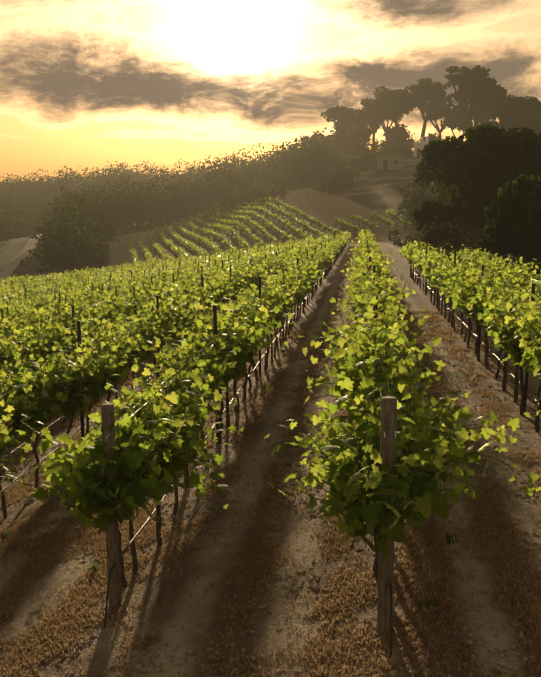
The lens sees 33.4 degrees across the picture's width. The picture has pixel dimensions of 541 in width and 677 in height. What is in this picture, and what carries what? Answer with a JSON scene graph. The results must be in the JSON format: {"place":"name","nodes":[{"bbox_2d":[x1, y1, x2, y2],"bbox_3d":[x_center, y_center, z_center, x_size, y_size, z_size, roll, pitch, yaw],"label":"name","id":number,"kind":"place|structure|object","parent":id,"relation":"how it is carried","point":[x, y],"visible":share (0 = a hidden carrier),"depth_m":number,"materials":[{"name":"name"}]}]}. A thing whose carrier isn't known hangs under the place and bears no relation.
{"place":"outdoors","nodes":[
{"label":"outdoors","id":0,"kind":"place"},
{"bbox_2d":[0,234,41,280],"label":"dirt road","id":1,"kind":"structure","parent":0,"point":[9,268],"depth_m":196.88,"materials":[{"name":"brown soil"}]},
{"bbox_2d":[0,155,540,676],"bbox_3d":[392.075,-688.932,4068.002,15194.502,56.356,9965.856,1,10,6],"label":"ground","id":2,"kind":"structure","parent":0,"point":[374,191],"depth_m":8.98,"materials":[{"name":"brown soil"}]},
{"bbox_2d":[0,196,411,305],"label":"vine leaves","id":3,"kind":"object","parent":2,"relation":"on","point":[72,283],"visible":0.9,"depth_m":105.86,"materials":[{"name":"green plant"}]},
{"bbox_2d":[0,127,419,274],"bbox_3d":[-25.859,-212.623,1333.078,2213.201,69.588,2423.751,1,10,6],"label":"forest trees","id":4,"kind":"object","parent":2,"relation":"on","point":[77,226],"visible":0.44,"depth_m":221.00,"materials":[{"name":"green plant"}]},
{"bbox_2d":[18,199,462,634],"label":"wooden posts","id":5,"kind":"object","parent":2,"relation":"on","point":[388,458],"visible":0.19,"depth_m":6.43,"materials":[{"name":"brown wood"}]},
{"bbox_2d":[0,199,536,542],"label":"trellis wires","id":6,"kind":"object","parent":5,"relation":"attached to","point":[177,306],"visible":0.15,"depth_m":55.59,"materials":[{"name":"white"}]},
{"bbox_2d":[1,325,502,607],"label":"weeds","id":7,"kind":"object","parent":2,"relation":"on","point":[96,568],"visible":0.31,"depth_m":8.12,"materials":[{"name":"green plant"}]},
{"bbox_2d":[1,197,534,443],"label":"trellis stakes","id":8,"kind":"object","parent":2,"relation":"on","point":[259,297],"visible":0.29,"depth_m":23.80,"materials":[{"name":"brown wood"}]},
{"bbox_2d":[0,262,540,556],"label":"vine leaves","id":9,"kind":"object","parent":2,"relation":"on","point":[370,508],"visible":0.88,"depth_m":8.30,"materials":[{"name":"green plant"}]},
{"bbox_2d":[0,238,540,360],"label":"vine leaves","id":10,"kind":"object","parent":2,"relation":"on","point":[237,282],"visible":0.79,"depth_m":26.89,"materials":[{"name":"green plant"}]},
{"bbox_2d":[0,347,540,676],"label":"soil clods","id":11,"kind":"object","parent":2,"relation":"on","point":[141,668],"visible":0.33,"depth_m":8.72,"materials":[{"name":"brown soil"}]},
{"bbox_2d":[0,205,540,587],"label":"vine trunks","id":12,"kind":"object","parent":2,"relation":"on","point":[187,485],"visible":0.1,"depth_m":16.18,"materials":[{"name":"brown plant"}]},
{"bbox_2d":[0,242,540,538],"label":"vine shoots","id":13,"kind":"object","parent":12,"relation":"on","point":[327,456],"visible":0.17,"depth_m":9.57,"materials":[{"name":"green plant"}]},
{"bbox_2d":[1,257,540,659],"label":"drip lines","id":14,"kind":"object","parent":12,"relation":"on","point":[145,523],"visible":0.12,"depth_m":8.77,"materials":[{"name":"black plastic"}]},
{"bbox_2d":[0,310,540,676],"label":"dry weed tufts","id":15,"kind":"object","parent":2,"relation":"on","point":[70,608],"visible":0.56,"depth_m":7.83,"materials":[{"name":"brown plant"}]},
{"bbox_2d":[202,141,456,259],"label":"scrub bushes","id":16,"kind":"object","parent":2,"relation":"on","point":[340,173],"visible":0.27,"depth_m":186.84,"materials":[{"name":"green plant"}]},
{"bbox_2d":[177,65,540,198],"bbox_3d":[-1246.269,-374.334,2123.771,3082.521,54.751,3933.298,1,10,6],"label":"trees","id":17,"kind":"object","parent":2,"relation":"on","point":[467,81],"visible":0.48,"depth_m":253.17,"materials":[{"name":"green plant"}]},
{"bbox_2d":[377,154,403,169],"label":"house","id":18,"kind":"structure","parent":2,"relation":"on","point":[389,161],"depth_m":204.54,"materials":[{"name":"beige paint"}]},
{"bbox_2d":[413,137,427,157],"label":"white house","id":19,"kind":"structure","parent":2,"relation":"on","point":[418,146],"depth_m":230.08,"materials":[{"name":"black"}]},
{"bbox_2d":[326,81,540,281],"bbox_3d":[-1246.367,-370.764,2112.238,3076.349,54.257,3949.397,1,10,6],"label":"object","id":20,"kind":"object","parent":2,"relation":"on","point":[471,109],"visible":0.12,"depth_m":261.15,"materials":[{"name":"brown plant"}]},
{"bbox_2d":[326,115,540,279],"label":"trees","id":21,"kind":"object","parent":20,"relation":"attached to","point":[509,223],"visible":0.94,"depth_m":63.98,"materials":[{"name":"green plant"}]},
{"bbox_2d":[0,0,540,181],"label":"sky","id":22,"kind":"structure","parent":0,"point":[90,84],"materials":[{"name":"yellow"}]}
]}

